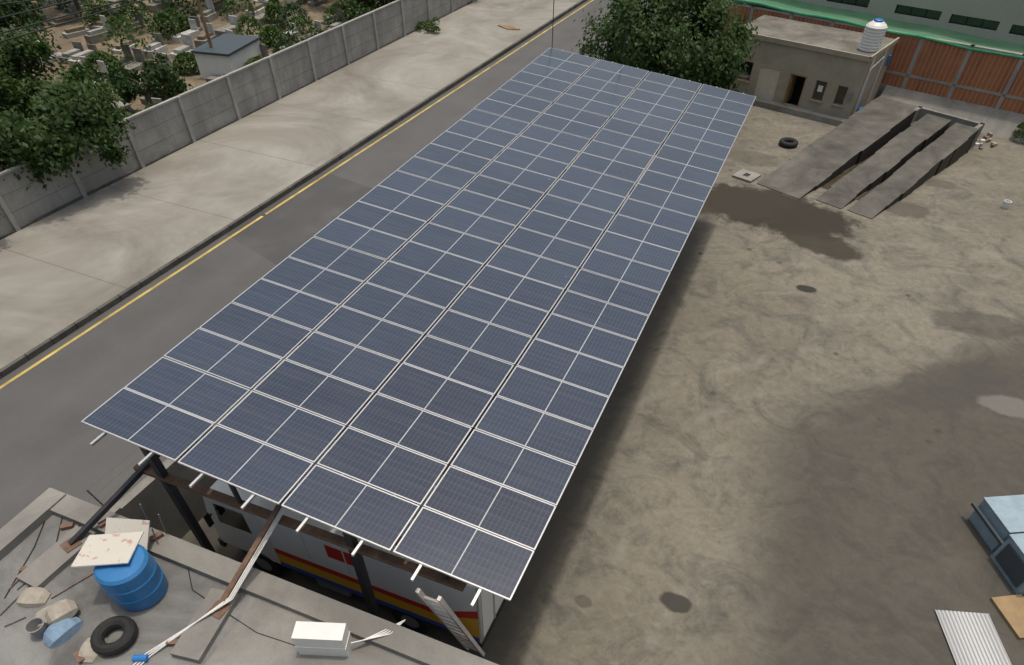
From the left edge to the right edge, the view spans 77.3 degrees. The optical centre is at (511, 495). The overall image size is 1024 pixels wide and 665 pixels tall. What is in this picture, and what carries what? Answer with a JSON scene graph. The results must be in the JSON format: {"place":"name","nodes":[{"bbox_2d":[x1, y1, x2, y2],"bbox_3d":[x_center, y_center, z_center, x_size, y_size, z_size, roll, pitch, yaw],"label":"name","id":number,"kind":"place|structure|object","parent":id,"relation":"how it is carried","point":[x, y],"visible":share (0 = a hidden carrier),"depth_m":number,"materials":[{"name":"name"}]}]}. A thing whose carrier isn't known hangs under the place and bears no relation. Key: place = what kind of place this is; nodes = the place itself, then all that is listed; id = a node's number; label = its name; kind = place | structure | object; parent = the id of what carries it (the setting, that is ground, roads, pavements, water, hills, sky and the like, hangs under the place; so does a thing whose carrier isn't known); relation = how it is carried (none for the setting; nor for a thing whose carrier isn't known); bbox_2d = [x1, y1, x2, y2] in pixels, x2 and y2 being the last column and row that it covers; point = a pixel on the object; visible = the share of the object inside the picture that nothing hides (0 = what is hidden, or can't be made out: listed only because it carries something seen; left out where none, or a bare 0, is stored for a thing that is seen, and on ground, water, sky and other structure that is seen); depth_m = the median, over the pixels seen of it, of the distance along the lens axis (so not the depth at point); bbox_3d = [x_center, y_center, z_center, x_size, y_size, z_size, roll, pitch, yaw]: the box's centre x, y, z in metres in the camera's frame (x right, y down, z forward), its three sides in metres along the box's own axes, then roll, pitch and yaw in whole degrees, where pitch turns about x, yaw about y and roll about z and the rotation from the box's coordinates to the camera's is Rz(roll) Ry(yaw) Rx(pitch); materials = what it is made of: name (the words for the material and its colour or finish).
{"place":"outdoors","nodes":[
{"label":"outdoors","id":0,"kind":"place"},
{"bbox_2d":[0,0,143,42],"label":"overhead wires","id":1,"kind":"object","parent":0,"point":[56,17],"visible":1,"depth_m":20.57,"materials":[{"name":"black metal"}]},
{"bbox_2d":[0,0,379,170],"bbox_3d":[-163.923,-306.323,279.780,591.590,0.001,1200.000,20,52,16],"label":"cemetery ground","id":2,"kind":"structure","parent":0,"point":[193,79],"depth_m":46.47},
{"bbox_2d":[1,0,46,29],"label":"tree","id":3,"kind":"object","parent":2,"relation":"on","point":[34,11],"visible":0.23,"depth_m":41.30,"materials":[{"name":"green plant"}]},
{"bbox_2d":[0,0,61,69],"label":"tree","id":4,"kind":"object","parent":2,"relation":"on","point":[10,9],"visible":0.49,"depth_m":36.93,"materials":[{"name":"green plant"}]},
{"bbox_2d":[0,20,68,108],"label":"tree","id":5,"kind":"object","parent":2,"relation":"on","point":[19,50],"visible":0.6,"depth_m":31.82,"materials":[{"name":"green plant"}]},
{"bbox_2d":[0,59,135,190],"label":"tree","id":6,"kind":"object","parent":2,"relation":"on","point":[69,110],"visible":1,"depth_m":27.32,"materials":[{"name":"green plant"}]},
{"bbox_2d":[73,0,81,12],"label":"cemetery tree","id":7,"kind":"object","parent":2,"relation":"on","point":[77,5],"visible":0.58,"depth_m":49.84,"materials":[{"name":"green plant"}]},
{"bbox_2d":[102,52,193,105],"bbox_3d":[-19.738,-21.857,34.581,3.723,3.150,4.236,1,49,1],"label":"shrub","id":8,"kind":"object","parent":2,"relation":"on","point":[128,83],"visible":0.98,"depth_m":33.88,"materials":[{"name":"green plant"}]},
{"bbox_2d":[0,0,349,114],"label":"graves","id":9,"kind":"object","parent":2,"relation":"on","point":[225,49],"visible":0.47,"depth_m":42.98,"materials":[{"name":"stone"}]},
{"bbox_2d":[0,0,440,214],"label":"cemetery shrubs","id":10,"kind":"object","parent":2,"relation":"on","point":[165,18],"visible":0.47,"depth_m":44.78,"materials":[{"name":"green plant"}]},
{"bbox_2d":[0,0,475,239],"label":"cemetery wall","id":11,"kind":"structure","parent":2,"relation":"on","point":[163,129],"depth_m":33.73,"materials":[{"name":"grey concrete"}]},
{"bbox_2d":[0,488,497,664],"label":"building","id":12,"kind":"structure","parent":0,"point":[270,605],"depth_m":11.54,"materials":[{"name":"grey paint"}]},
{"bbox_2d":[24,617,47,637],"bbox_3d":[-8.307,2.341,11.233,0.320,0.270,0.320,18,52,15],"label":"bucket","id":13,"kind":"object","parent":12,"relation":"on","point":[30,626],"visible":0.94,"depth_m":11.20,"materials":[{"name":"grey plastic"}]},
{"bbox_2d":[16,587,108,662],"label":"rubble sacks","id":14,"kind":"object","parent":12,"relation":"on","point":[63,622],"visible":0.89,"depth_m":11.31,"materials":[{"name":"beige fabric"}]},
{"bbox_2d":[90,616,137,655],"bbox_3d":[-6.943,2.446,11.176,0.760,0.209,0.760,18,52,15],"label":"old tyre","id":15,"kind":"object","parent":12,"relation":"on","point":[122,643],"visible":1,"depth_m":11.09,"materials":[{"name":"rubber"}]},
{"bbox_2d":[93,544,167,610],"bbox_3d":[-6.838,1.470,11.517,0.950,0.970,0.950,18,52,15],"label":"blue water barrel","id":16,"kind":"object","parent":12,"relation":"on","point":[138,581],"visible":0.87,"depth_m":11.20,"materials":[{"name":"plastic"}]},
{"bbox_2d":[71,517,149,567],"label":"poster boards","id":17,"kind":"object","parent":16,"relation":"on","point":[119,541],"visible":0.9,"depth_m":11.38,"materials":[{"name":"white paint"}]},
{"bbox_2d":[0,504,294,664],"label":"roof debris","id":18,"kind":"object","parent":12,"relation":"on","point":[154,537],"visible":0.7,"depth_m":12.03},
{"bbox_2d":[16,454,297,664],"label":"rooftop struts and pads","id":19,"kind":"object","parent":12,"relation":"on","point":[200,632],"visible":0.84,"depth_m":11.77,"materials":[{"name":"grey paint"}]},
{"bbox_2d":[291,620,404,656],"bbox_3d":[-2.767,2.385,10.979,1.862,0.600,0.545,-9,50,-7],"label":"electrical box","id":20,"kind":"object","parent":12,"relation":"on","point":[322,638],"visible":1,"depth_m":10.74,"materials":[{"name":"white paint"}]},
{"bbox_2d":[0,0,586,378],"bbox_3d":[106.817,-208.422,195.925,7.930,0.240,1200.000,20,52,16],"label":"pavement","id":21,"kind":"structure","parent":0,"point":[69,270],"depth_m":30.45,"materials":[{"name":"concrete"}]},
{"bbox_2d":[0,0,695,528],"bbox_3d":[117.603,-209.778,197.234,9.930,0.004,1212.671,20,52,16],"label":"road","id":22,"kind":"structure","parent":0,"point":[54,396],"depth_m":23.57,"materials":[{"name":"grey asphalt"}]},
{"bbox_2d":[2,27,1023,664],"bbox_3d":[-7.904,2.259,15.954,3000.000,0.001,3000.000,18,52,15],"label":"ground","id":23,"kind":"structure","parent":0,"point":[804,445],"depth_m":19.16,"materials":[{"name":"soil"}]},
{"bbox_2d":[203,440,505,647],"bbox_3d":[-3.509,0.905,15.026,7.308,3.170,2.680,18,52,15],"label":"bus","id":24,"kind":"object","parent":23,"relation":"on","point":[328,565],"visible":0.42,"depth_m":14.02,"materials":[{"name":"grey metal"}]},
{"bbox_2d":[78,14,683,538],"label":"yard boundary wall","id":25,"kind":"structure","parent":23,"relation":"on","point":[150,496],"depth_m":15.96,"materials":[{"name":"grey paint"}]},
{"bbox_2d":[133,1,699,617],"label":"canopy frame","id":26,"kind":"object","parent":23,"relation":"on","point":[169,481],"visible":0.09,"depth_m":12.28,"materials":[{"name":"metal"}]},
{"bbox_2d":[90,50,743,606],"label":"mounting rails","id":27,"kind":"object","parent":26,"relation":"on","point":[200,476],"visible":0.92,"depth_m":10.93,"materials":[{"name":"silver metal"}]},
{"bbox_2d":[81,48,755,600],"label":"solar panels","id":28,"kind":"object","parent":26,"relation":"on","point":[481,520],"visible":1,"depth_m":14.18,"materials":[{"name":"glass"},{"name":"silicon solar cells"},{"name":"aluminium"}]},
{"bbox_2d":[415,588,484,656],"bbox_3d":[-1.118,2.632,12.740,0.460,4.423,1.393,20,52,16],"label":"wooden ladder","id":29,"kind":"object","parent":23,"relation":"on","point":[443,612],"visible":1,"depth_m":12.23,"materials":[{"name":"white paint"}]},
{"bbox_2d":[572,0,765,115],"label":"yard tree","id":30,"kind":"object","parent":23,"relation":"on","point":[713,52],"visible":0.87,"depth_m":31.15,"materials":[{"name":"green plant"}]},
{"bbox_2d":[757,96,984,218],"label":"service ramp","id":31,"kind":"structure","parent":23,"relation":"on","point":[898,133],"depth_m":31.32,"materials":[{"name":"concrete"}]},
{"bbox_2d":[724,0,1023,142],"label":"brick boundary wall","id":32,"kind":"structure","parent":23,"relation":"on","point":[987,89],"depth_m":34.89,"materials":[{"name":"brick"},{"name":"concrete"}]},
{"bbox_2d":[734,0,1023,58],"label":"green awning","id":33,"kind":"object","parent":32,"relation":"attached to","point":[856,18],"visible":0.88,"depth_m":36.63,"materials":[{"name":"green metal"}]},
{"bbox_2d":[732,122,1023,208],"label":"yard oddments","id":34,"kind":"object","parent":23,"relation":"on","point":[745,175],"visible":0.81,"depth_m":33.21,"materials":[{"name":"rubber"}]},
{"bbox_2d":[935,610,1011,664],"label":"corrugated sheet","id":35,"kind":"object","parent":23,"relation":"on","point":[972,638],"visible":1,"depth_m":14.98,"materials":[{"name":"silver metal"}]},
{"bbox_2d":[969,495,1023,594],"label":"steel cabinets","id":36,"kind":"object","parent":23,"relation":"on","point":[997,522],"visible":1,"depth_m":16.32,"materials":[{"name":"metal"}]},
{"bbox_2d":[990,594,1023,639],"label":"cardboard sheet","id":37,"kind":"object","parent":23,"relation":"on","point":[1010,609],"visible":1,"depth_m":15.41,"materials":[{"name":"beige cardboard"}]},
{"bbox_2d":[727,15,899,125],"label":"office building","id":38,"kind":"structure","parent":0,"point":[825,74],"depth_m":35.45,"materials":[{"name":"beige paint"}]},
{"bbox_2d":[858,18,887,52],"bbox_3d":[18.934,-24.115,33.517,1.070,1.340,1.070,32,56,24],"label":"roof water tank","id":39,"kind":"object","parent":38,"relation":"on","point":[873,35],"visible":1,"depth_m":33.26,"materials":[{"name":"white plastic"}]},
{"bbox_2d":[735,0,1023,44],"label":"factory building","id":40,"kind":"structure","parent":0,"point":[1001,20],"depth_m":35.87,"materials":[{"name":"green paint"}]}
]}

